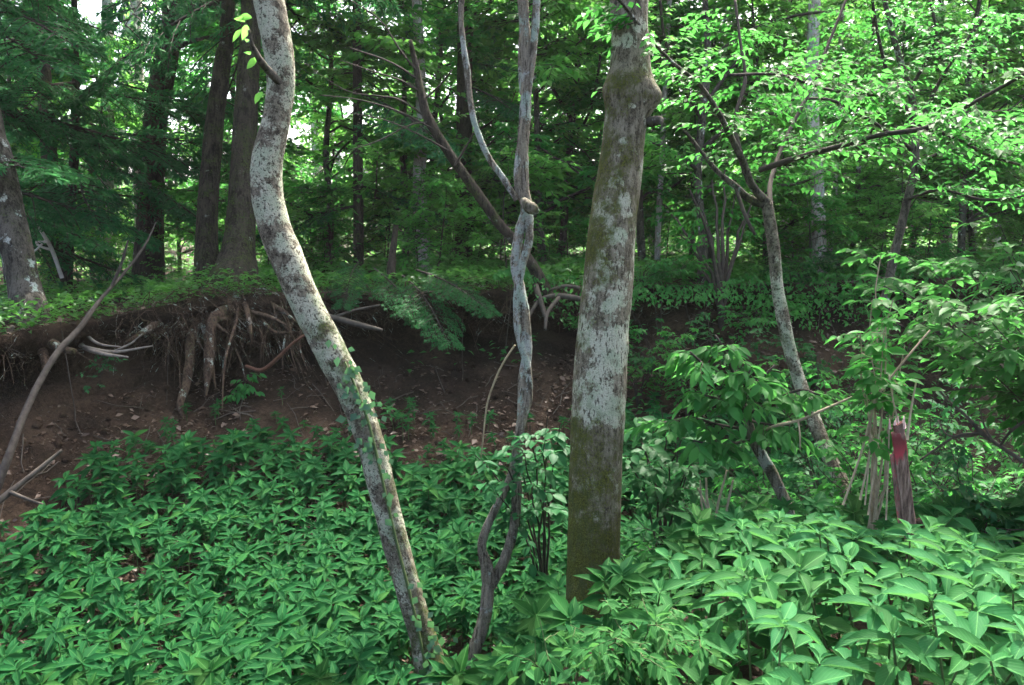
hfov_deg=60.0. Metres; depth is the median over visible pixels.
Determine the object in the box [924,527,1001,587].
broad leaf plant
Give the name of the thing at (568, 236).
sapling
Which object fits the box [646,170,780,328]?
multi stem shrub
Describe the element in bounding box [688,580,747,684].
broad leaf plant
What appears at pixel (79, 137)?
fir tree
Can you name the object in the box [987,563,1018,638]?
broad leaf plant
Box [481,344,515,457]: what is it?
dead twig
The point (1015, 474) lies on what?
slope shrub
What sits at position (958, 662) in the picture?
broad leaf plant
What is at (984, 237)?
sapling
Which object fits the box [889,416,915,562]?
tree stump
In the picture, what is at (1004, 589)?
whorled herb
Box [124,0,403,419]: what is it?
rooted fir
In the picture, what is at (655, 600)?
whorled herb
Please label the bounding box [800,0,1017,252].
understorey tree
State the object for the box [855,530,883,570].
whorled herb
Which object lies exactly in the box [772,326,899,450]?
slope shrub
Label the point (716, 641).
broad leaf plant
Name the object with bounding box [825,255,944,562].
sapling
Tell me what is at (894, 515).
whorled herb
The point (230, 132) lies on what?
understorey tree
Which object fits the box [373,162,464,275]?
sapling
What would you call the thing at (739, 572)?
broad leaf plant
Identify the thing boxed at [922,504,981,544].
broad leaf plant
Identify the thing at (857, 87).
understorey tree
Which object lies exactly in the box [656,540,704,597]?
whorled herb
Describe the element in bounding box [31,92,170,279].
understorey tree
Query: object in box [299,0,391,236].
woodland tree
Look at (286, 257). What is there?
leaning tree
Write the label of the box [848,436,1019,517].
slope shrub
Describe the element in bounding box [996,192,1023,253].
sapling
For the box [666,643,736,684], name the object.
broad leaf plant
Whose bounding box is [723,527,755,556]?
whorled herb
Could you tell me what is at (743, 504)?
slope shrub
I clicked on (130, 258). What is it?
sapling
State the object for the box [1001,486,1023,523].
whorled herb
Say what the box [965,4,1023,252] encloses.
understorey tree
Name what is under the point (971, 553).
broad leaf plant
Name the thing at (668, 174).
understorey tree
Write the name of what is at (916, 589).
broad leaf plant
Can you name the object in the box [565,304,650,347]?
slope shrub
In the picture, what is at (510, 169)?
sapling
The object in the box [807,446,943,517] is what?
slope shrub
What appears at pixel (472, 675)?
whorled herb
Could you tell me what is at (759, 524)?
broad leaf plant
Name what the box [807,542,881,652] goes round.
broad leaf plant
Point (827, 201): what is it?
sapling
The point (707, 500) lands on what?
dry stems
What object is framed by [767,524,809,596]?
broad leaf plant
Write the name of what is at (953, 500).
whorled herb
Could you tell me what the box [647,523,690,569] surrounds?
whorled herb
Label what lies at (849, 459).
slope shrub
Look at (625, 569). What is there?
whorled herb
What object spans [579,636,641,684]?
broad leaf plant
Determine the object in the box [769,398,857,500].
slope shrub
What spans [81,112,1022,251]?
wood
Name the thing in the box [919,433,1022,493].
slope shrub
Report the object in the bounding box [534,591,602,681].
whorled herb
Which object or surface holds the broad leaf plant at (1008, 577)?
on the ground at (374, 353)
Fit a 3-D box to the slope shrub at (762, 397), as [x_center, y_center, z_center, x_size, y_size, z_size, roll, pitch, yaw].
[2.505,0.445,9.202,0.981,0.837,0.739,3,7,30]
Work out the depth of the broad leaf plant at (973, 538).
3.49 m
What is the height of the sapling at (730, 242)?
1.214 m
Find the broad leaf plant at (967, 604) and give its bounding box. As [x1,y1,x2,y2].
[942,599,1006,681]
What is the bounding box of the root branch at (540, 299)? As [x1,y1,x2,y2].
[530,283,580,330]
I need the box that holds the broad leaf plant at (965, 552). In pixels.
[940,544,994,648]
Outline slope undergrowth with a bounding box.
[285,282,1023,684]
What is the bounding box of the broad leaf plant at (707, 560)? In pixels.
[671,547,724,639]
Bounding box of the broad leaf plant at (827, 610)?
[796,547,867,656]
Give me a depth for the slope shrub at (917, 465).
5.44 m
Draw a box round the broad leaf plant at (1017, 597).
[1007,556,1023,610]
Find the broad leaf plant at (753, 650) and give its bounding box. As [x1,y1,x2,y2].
[730,592,816,674]
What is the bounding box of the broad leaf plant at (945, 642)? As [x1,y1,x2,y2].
[858,612,952,684]
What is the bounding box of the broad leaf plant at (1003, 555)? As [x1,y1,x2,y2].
[992,553,1023,578]
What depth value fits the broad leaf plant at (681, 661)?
2.73 m
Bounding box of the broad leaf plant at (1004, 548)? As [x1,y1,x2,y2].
[994,543,1023,600]
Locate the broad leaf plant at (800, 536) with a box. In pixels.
[785,522,847,618]
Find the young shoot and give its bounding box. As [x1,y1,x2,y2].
[492,621,567,684]
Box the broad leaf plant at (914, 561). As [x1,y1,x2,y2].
[881,559,938,627]
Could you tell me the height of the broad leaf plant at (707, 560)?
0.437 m
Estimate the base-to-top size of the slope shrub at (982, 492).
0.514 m
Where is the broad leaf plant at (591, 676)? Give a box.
[573,668,601,684]
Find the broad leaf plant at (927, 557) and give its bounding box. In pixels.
[894,548,974,681]
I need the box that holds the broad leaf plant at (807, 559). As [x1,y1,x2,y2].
[773,548,855,683]
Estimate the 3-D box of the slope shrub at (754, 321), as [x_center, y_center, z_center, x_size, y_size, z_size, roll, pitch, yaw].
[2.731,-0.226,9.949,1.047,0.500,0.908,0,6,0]
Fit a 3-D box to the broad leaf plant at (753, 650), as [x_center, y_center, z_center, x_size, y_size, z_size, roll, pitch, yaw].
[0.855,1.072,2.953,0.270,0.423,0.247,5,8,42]
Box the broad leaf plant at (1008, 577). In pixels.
[982,567,1023,642]
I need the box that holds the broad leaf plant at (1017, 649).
[983,614,1023,684]
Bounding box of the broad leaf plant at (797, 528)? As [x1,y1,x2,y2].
[775,523,820,604]
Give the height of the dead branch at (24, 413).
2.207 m
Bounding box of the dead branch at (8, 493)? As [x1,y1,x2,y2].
[0,449,62,504]
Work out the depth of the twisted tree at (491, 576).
5.58 m
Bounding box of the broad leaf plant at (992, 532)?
[969,527,1020,582]
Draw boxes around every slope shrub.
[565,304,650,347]
[620,532,669,561]
[623,507,694,554]
[627,302,726,398]
[627,326,696,407]
[633,257,693,286]
[633,325,729,417]
[633,506,769,590]
[634,475,785,522]
[641,254,717,286]
[652,321,776,406]
[697,352,792,403]
[697,439,816,507]
[711,505,879,538]
[712,300,804,343]
[719,480,816,513]
[742,481,803,513]
[747,253,846,286]
[749,283,855,319]
[756,357,881,442]
[763,334,870,388]
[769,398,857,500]
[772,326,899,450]
[783,414,932,504]
[795,276,894,309]
[802,356,918,484]
[807,252,888,279]
[807,395,991,516]
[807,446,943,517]
[827,447,982,559]
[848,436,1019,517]
[858,248,907,278]
[859,299,949,384]
[864,479,1023,547]
[878,365,981,497]
[879,409,1023,512]
[882,470,1007,494]
[883,421,1023,557]
[889,403,984,488]
[900,244,970,266]
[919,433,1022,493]
[929,316,1013,365]
[941,249,1023,277]
[941,402,1023,494]
[944,478,1006,496]
[961,488,1023,547]
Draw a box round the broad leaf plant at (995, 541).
[988,536,1006,544]
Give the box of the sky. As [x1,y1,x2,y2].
[10,0,1022,243]
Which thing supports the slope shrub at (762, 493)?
on the ground at (374, 353)
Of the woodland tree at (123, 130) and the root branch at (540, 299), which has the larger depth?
the woodland tree at (123, 130)
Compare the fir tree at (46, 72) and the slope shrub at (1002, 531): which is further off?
the fir tree at (46, 72)
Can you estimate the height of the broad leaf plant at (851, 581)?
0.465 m
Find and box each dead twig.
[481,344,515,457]
[751,396,851,449]
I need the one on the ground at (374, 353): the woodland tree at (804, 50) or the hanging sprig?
the woodland tree at (804, 50)
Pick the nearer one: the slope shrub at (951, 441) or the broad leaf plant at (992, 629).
the broad leaf plant at (992, 629)
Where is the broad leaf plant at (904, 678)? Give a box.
[851,604,924,684]
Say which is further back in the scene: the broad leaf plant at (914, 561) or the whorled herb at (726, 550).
the whorled herb at (726, 550)
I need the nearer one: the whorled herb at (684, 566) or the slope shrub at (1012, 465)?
the whorled herb at (684, 566)
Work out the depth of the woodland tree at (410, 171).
17.20 m
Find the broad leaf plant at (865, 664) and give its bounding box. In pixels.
[810,648,895,684]
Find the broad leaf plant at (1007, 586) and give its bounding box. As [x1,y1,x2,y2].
[1005,531,1023,590]
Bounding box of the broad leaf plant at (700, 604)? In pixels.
[687,565,758,678]
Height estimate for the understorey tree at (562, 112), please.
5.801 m
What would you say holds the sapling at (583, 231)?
on the ground at (374, 353)
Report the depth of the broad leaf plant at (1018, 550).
2.97 m
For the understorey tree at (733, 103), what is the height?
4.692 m
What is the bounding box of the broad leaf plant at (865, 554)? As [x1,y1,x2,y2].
[827,529,887,619]
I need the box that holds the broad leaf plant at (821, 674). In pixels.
[767,660,851,684]
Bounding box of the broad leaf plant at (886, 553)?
[845,528,907,597]
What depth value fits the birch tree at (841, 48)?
12.90 m
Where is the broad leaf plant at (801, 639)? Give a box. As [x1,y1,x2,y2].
[738,600,823,669]
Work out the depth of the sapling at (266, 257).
14.24 m
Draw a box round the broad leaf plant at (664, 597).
[630,577,691,655]
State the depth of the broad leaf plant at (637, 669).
2.77 m
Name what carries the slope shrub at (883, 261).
on the ground at (374, 353)
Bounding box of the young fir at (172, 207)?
[0,0,230,284]
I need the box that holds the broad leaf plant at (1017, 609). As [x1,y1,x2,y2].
[1005,603,1023,611]
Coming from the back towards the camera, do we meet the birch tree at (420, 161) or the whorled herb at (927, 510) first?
the birch tree at (420, 161)
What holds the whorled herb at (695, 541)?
on the ground at (374, 353)
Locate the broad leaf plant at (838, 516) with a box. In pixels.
[816,509,868,573]
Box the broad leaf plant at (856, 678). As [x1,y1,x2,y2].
[812,645,885,684]
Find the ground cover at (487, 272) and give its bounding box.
[0,236,1023,334]
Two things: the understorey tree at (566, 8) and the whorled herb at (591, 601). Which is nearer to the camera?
the whorled herb at (591, 601)
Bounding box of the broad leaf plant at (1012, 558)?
[964,555,1023,659]
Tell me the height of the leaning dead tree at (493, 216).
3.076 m
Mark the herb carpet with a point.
(314, 624)
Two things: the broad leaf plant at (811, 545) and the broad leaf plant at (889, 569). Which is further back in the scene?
the broad leaf plant at (811, 545)
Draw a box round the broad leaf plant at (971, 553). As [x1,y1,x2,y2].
[943,548,1000,668]
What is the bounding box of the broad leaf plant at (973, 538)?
[927,533,998,611]
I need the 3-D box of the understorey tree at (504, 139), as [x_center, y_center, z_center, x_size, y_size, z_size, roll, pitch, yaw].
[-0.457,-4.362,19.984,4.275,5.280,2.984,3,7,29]
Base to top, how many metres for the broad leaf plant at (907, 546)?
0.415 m
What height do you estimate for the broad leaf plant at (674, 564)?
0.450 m
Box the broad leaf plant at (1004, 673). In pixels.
[964,641,1023,684]
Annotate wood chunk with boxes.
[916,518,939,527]
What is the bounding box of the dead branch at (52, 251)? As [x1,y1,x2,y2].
[34,224,63,278]
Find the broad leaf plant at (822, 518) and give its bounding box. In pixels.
[798,512,856,633]
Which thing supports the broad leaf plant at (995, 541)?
on the ground at (374, 353)
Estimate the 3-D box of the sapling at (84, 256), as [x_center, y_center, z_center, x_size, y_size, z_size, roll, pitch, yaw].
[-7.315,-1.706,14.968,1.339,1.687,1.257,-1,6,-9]
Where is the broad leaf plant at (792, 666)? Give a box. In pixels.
[747,663,842,684]
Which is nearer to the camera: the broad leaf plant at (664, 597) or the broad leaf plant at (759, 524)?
the broad leaf plant at (664, 597)
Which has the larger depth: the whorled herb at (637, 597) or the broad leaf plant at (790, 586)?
the whorled herb at (637, 597)
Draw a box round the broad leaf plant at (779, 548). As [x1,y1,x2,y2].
[738,540,808,649]
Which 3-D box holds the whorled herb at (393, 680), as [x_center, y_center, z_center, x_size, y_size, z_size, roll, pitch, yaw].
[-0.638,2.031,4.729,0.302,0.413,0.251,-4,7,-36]
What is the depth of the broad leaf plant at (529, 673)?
2.91 m
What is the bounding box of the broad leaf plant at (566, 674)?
[555,656,591,684]
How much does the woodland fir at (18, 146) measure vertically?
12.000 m
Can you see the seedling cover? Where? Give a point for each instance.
(707, 585)
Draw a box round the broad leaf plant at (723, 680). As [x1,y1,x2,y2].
[711,671,732,684]
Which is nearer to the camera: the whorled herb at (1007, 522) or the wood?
the whorled herb at (1007, 522)
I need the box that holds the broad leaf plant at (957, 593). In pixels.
[919,570,1016,684]
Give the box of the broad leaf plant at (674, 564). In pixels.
[649,548,694,656]
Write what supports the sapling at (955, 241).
on the ground at (374, 353)
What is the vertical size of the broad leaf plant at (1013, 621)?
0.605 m
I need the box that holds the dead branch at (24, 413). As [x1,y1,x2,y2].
[0,222,155,490]
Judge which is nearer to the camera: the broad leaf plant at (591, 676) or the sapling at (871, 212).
the broad leaf plant at (591, 676)
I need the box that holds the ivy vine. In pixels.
[325,340,457,684]
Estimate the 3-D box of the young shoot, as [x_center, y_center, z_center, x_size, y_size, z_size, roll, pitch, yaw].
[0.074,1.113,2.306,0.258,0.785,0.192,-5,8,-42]
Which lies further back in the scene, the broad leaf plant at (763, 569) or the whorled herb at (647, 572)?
the whorled herb at (647, 572)
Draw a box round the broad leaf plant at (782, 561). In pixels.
[752,530,801,589]
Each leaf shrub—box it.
[553,590,731,684]
[623,335,847,514]
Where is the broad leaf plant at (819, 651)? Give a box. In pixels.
[779,642,869,684]
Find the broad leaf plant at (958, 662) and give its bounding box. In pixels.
[910,640,1004,684]
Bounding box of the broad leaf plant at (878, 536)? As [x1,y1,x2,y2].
[864,527,903,597]
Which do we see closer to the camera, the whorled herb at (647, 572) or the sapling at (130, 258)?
the whorled herb at (647, 572)
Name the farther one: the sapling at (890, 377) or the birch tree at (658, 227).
the birch tree at (658, 227)
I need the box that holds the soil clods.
[0,313,814,599]
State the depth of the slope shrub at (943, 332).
9.71 m
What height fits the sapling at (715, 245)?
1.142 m
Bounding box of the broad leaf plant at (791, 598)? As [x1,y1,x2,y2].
[757,594,827,656]
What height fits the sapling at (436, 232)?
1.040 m
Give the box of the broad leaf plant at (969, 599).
[929,546,1000,657]
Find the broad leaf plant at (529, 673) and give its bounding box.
[523,666,570,684]
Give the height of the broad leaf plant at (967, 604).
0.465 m
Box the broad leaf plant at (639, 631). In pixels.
[632,609,681,684]
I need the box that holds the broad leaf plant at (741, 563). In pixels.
[699,556,789,684]
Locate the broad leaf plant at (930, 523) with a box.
[878,514,968,626]
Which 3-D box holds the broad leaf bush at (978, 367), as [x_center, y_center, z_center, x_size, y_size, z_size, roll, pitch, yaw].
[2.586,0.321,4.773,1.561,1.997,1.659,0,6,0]
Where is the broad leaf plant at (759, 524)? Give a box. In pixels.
[749,511,786,562]
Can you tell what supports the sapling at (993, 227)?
on the ground at (374, 353)
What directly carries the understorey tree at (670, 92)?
on the ground at (374, 353)
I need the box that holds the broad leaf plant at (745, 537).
[708,518,779,624]
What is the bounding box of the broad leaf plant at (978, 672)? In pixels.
[934,625,1023,684]
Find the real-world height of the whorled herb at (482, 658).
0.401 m
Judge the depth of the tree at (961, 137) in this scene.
5.76 m
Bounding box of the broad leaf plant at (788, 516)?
[757,508,801,530]
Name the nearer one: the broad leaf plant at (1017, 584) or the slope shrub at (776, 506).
the broad leaf plant at (1017, 584)
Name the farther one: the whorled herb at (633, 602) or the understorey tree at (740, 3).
the understorey tree at (740, 3)
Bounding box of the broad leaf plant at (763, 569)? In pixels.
[737,559,815,669]
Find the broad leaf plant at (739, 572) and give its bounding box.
[714,569,781,643]
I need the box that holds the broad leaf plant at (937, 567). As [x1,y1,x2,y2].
[926,543,958,569]
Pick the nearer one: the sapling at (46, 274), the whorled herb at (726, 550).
the whorled herb at (726, 550)
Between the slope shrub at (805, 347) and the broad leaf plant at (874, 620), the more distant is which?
the slope shrub at (805, 347)
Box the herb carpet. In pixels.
[0,386,1023,684]
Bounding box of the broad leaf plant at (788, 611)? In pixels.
[747,602,810,681]
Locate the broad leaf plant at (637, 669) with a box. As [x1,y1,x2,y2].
[609,638,645,684]
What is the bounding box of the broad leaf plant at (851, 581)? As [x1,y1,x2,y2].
[806,555,888,684]
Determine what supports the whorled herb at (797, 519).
on the ground at (374, 353)
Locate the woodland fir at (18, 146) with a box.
[0,0,99,279]
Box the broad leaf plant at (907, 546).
[889,534,942,626]
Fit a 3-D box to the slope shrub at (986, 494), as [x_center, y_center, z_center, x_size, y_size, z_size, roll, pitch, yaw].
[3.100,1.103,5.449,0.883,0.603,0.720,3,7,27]
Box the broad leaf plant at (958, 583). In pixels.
[930,578,1002,668]
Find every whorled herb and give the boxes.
[25,668,63,684]
[60,669,88,684]
[76,672,104,684]
[135,674,159,684]
[181,655,233,684]
[245,661,287,684]
[296,656,339,684]
[299,663,334,684]
[334,671,368,684]
[350,667,372,684]
[373,675,397,684]
[418,657,471,684]
[425,645,485,684]
[462,662,491,684]
[468,642,501,677]
[478,666,517,684]
[480,649,528,684]
[491,646,540,684]
[500,634,519,647]
[503,626,525,634]
[504,636,546,679]
[506,632,516,647]
[510,594,551,684]
[513,646,528,678]
[516,615,572,684]
[533,606,593,668]
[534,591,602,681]
[573,557,631,648]
[588,555,650,639]
[601,579,639,624]
[601,591,647,641]
[611,559,653,624]
[625,553,653,595]
[630,565,659,621]
[646,595,659,605]
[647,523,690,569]
[650,558,668,591]
[653,558,668,575]
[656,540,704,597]
[664,503,728,560]
[664,540,708,579]
[664,561,705,595]
[665,569,691,609]
[681,531,731,593]
[682,536,726,570]
[697,515,724,594]
[712,506,756,565]
[713,505,734,534]
[715,527,742,561]
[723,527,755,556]
[736,494,771,529]
[743,506,765,557]
[768,496,809,513]
[780,514,809,543]
[823,509,866,541]
[830,496,872,540]
[839,492,890,537]
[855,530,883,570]
[869,574,893,604]
[872,517,895,557]
[880,512,903,555]
[883,494,928,553]
[887,553,905,562]
[914,499,950,517]
[921,495,965,516]
[937,492,981,520]
[964,520,989,540]
[969,500,1013,543]
[981,520,1022,547]
[989,515,1018,541]
[999,587,1012,619]
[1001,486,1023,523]
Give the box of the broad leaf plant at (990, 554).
[961,538,1009,585]
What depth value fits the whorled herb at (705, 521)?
4.29 m
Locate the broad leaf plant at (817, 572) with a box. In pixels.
[790,568,866,662]
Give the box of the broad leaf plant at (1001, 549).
[989,541,1021,600]
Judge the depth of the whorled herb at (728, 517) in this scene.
4.26 m
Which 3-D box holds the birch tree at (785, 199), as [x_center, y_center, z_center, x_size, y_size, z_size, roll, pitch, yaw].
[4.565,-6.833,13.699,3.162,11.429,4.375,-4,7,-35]
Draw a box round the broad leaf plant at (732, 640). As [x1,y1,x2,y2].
[704,579,781,684]
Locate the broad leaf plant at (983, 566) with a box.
[927,555,998,666]
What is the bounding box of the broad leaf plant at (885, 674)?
[844,604,931,684]
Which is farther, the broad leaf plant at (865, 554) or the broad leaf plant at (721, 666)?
the broad leaf plant at (865, 554)
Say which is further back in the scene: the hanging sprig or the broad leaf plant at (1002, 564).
the hanging sprig
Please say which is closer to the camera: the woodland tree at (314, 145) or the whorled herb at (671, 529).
the whorled herb at (671, 529)
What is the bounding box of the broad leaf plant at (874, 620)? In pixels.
[824,594,907,657]
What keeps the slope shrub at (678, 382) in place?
on the ground at (374, 353)
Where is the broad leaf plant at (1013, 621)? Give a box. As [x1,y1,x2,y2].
[1008,602,1023,684]
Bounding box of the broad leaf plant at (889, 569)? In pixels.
[872,560,934,684]
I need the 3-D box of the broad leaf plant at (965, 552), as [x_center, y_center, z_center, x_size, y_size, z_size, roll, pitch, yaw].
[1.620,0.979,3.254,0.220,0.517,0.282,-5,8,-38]
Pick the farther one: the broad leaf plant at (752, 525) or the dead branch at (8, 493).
the dead branch at (8, 493)
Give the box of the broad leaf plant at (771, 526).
[753,511,798,567]
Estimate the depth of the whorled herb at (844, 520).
4.65 m
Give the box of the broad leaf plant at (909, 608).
[854,586,929,684]
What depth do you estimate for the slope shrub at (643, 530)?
5.91 m
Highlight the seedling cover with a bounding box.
[0,442,902,684]
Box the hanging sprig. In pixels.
[76,355,126,393]
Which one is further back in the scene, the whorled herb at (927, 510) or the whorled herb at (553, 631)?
the whorled herb at (927, 510)
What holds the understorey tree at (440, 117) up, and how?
on the ground at (374, 353)
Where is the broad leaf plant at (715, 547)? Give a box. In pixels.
[685,526,743,628]
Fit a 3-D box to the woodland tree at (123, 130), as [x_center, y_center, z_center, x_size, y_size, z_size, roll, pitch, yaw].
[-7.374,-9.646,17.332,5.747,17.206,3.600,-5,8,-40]
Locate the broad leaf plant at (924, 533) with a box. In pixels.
[874,518,944,613]
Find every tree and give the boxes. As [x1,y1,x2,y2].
[0,0,82,368]
[0,0,124,289]
[0,0,182,292]
[0,0,200,293]
[0,48,133,238]
[10,35,170,284]
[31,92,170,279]
[63,8,145,126]
[70,0,240,284]
[91,0,317,246]
[96,0,159,279]
[99,2,161,98]
[113,0,160,241]
[114,1,133,260]
[119,44,231,280]
[122,7,134,269]
[130,0,295,284]
[133,5,311,247]
[135,0,366,232]
[174,56,307,235]
[188,0,437,273]
[232,0,445,684]
[235,2,379,231]
[256,0,464,271]
[284,48,411,250]
[295,0,507,275]
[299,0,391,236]
[300,0,553,302]
[302,0,653,233]
[310,2,322,260]
[321,3,553,254]
[340,4,487,250]
[362,0,592,227]
[376,0,710,264]
[380,0,595,267]
[402,0,669,237]
[403,13,415,262]
[412,0,431,275]
[443,0,658,254]
[451,38,548,252]
[458,0,539,669]
[477,0,703,228]
[481,0,799,266]
[484,0,689,262]
[511,24,669,234]
[542,0,748,229]
[543,10,663,252]
[565,0,663,649]
[574,0,1023,504]
[593,83,682,229]
[608,0,882,282]
[610,0,920,263]
[635,22,760,247]
[643,0,798,260]
[643,0,839,266]
[643,2,662,255]
[648,63,733,255]
[654,0,671,259]
[662,0,885,266]
[686,44,832,256]
[732,0,878,255]
[740,0,929,251]
[747,0,1018,255]
[756,0,1023,299]
[775,23,793,259]
[792,8,811,262]
[798,0,963,245]
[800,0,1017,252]
[805,0,827,273]
[827,4,843,250]
[828,45,907,227]
[838,0,1023,258]
[842,0,1023,253]
[843,0,1023,254]
[849,0,1005,247]
[870,20,1002,244]
[919,0,1023,227]
[928,1,1023,244]
[939,140,952,242]
[949,0,977,248]
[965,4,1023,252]
[987,82,1000,249]
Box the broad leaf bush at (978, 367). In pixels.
[835,217,1023,457]
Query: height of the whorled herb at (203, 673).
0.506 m
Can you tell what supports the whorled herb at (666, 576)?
on the ground at (374, 353)
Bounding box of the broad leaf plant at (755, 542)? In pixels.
[703,530,777,615]
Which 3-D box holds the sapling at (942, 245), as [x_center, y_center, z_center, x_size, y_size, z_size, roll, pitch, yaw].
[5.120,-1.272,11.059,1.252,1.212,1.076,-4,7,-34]
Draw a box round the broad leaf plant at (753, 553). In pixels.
[721,549,776,618]
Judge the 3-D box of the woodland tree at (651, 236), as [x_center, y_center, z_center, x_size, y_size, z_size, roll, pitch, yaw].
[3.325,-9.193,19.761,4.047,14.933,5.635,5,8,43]
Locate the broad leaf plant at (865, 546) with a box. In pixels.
[824,526,877,610]
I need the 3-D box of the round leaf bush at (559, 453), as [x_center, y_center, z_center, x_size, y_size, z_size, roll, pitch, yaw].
[0.098,1.268,5.692,0.652,1.672,0.956,0,6,0]
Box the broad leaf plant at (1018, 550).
[1005,544,1023,575]
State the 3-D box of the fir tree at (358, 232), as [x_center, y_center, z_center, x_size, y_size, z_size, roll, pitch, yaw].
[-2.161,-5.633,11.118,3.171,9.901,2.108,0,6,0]
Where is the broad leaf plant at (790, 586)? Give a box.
[756,583,804,658]
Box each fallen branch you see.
[78,334,151,357]
[329,304,382,330]
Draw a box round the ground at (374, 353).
[0,243,1023,684]
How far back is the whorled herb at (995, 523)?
4.81 m
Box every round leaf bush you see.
[475,415,569,589]
[621,405,727,545]
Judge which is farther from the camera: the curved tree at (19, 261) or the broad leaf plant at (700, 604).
the curved tree at (19, 261)
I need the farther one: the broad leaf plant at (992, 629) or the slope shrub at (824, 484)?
the slope shrub at (824, 484)
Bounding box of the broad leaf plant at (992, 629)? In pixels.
[987,553,1023,634]
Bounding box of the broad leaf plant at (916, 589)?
[880,577,981,684]
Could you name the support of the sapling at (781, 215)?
on the ground at (374, 353)
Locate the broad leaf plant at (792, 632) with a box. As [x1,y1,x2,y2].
[731,613,820,684]
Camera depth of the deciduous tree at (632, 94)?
4.88 m
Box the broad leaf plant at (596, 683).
[579,673,617,684]
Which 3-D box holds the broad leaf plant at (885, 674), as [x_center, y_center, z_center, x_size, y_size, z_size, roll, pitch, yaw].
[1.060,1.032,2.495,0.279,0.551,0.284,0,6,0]
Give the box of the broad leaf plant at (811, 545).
[777,543,819,604]
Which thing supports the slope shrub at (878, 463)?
on the ground at (374, 353)
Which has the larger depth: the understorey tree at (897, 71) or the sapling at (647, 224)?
the understorey tree at (897, 71)
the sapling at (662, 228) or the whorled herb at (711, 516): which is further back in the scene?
the sapling at (662, 228)
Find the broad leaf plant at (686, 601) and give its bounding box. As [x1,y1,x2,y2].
[672,561,742,661]
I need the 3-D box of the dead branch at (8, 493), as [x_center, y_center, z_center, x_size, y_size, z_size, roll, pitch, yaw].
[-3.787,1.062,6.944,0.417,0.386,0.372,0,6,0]
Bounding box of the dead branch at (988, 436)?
[919,391,1023,463]
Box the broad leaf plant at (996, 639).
[981,633,1023,684]
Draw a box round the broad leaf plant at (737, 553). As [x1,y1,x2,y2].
[718,546,757,650]
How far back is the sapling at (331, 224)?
11.43 m
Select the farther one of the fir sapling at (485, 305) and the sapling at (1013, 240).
the sapling at (1013, 240)
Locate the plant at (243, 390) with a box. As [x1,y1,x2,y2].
[221,373,266,403]
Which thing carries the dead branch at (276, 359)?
on the ground at (374, 353)
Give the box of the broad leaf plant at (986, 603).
[925,590,1018,684]
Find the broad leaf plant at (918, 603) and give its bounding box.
[853,538,970,670]
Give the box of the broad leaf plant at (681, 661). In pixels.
[609,603,701,684]
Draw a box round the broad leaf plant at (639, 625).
[621,620,681,675]
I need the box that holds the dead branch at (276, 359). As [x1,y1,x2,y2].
[245,334,304,371]
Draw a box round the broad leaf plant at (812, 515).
[789,512,828,564]
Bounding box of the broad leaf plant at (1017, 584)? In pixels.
[1000,562,1023,622]
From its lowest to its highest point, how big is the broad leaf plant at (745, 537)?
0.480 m
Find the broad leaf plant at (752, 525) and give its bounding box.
[734,520,795,596]
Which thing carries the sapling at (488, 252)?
on the ground at (374, 353)
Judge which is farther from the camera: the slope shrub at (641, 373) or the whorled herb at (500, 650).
the slope shrub at (641, 373)
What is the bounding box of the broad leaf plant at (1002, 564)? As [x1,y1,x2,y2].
[986,559,1010,623]
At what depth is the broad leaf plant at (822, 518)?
3.44 m
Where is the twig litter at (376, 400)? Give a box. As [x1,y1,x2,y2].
[0,286,930,609]
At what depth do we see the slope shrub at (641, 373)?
9.19 m
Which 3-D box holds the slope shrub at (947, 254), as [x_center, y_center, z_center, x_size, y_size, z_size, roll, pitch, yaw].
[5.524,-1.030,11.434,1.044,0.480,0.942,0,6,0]
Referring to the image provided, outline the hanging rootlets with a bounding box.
[0,271,733,432]
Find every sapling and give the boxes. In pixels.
[4,249,70,292]
[74,201,96,283]
[76,206,132,283]
[86,234,136,288]
[114,231,179,275]
[130,225,191,278]
[164,244,189,281]
[218,167,311,270]
[219,188,267,256]
[255,240,270,271]
[256,201,344,270]
[286,182,372,271]
[296,197,350,267]
[300,207,350,265]
[301,218,352,268]
[304,208,352,263]
[323,225,501,351]
[334,186,431,274]
[348,208,413,269]
[366,234,396,265]
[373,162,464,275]
[381,174,478,279]
[430,219,482,269]
[436,202,511,274]
[441,215,509,270]
[448,145,566,282]
[450,153,554,267]
[530,215,581,274]
[532,209,589,275]
[535,213,575,259]
[535,224,573,259]
[544,209,586,256]
[547,207,590,258]
[634,217,661,261]
[635,194,682,257]
[635,205,698,268]
[661,208,696,251]
[668,216,743,260]
[696,226,729,250]
[724,189,806,264]
[731,227,795,273]
[761,189,838,259]
[761,191,879,282]
[784,199,849,257]
[795,186,862,249]
[811,179,904,269]
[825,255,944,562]
[830,189,925,272]
[834,140,953,251]
[886,200,982,278]
[942,200,992,257]
[962,192,1023,269]
[967,224,998,249]
[974,163,1021,252]
[986,219,1019,250]
[988,202,1023,238]
[994,202,1023,257]
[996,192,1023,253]
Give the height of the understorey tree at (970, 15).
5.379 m
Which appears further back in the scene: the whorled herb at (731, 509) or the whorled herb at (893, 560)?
the whorled herb at (731, 509)
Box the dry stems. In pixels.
[697,470,733,515]
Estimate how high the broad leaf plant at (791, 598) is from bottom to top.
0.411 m
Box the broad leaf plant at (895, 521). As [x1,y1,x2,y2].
[877,515,905,560]
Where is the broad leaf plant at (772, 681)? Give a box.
[762,675,791,684]
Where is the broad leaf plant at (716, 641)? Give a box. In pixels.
[676,617,735,681]
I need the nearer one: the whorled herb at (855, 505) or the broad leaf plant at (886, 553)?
the broad leaf plant at (886, 553)

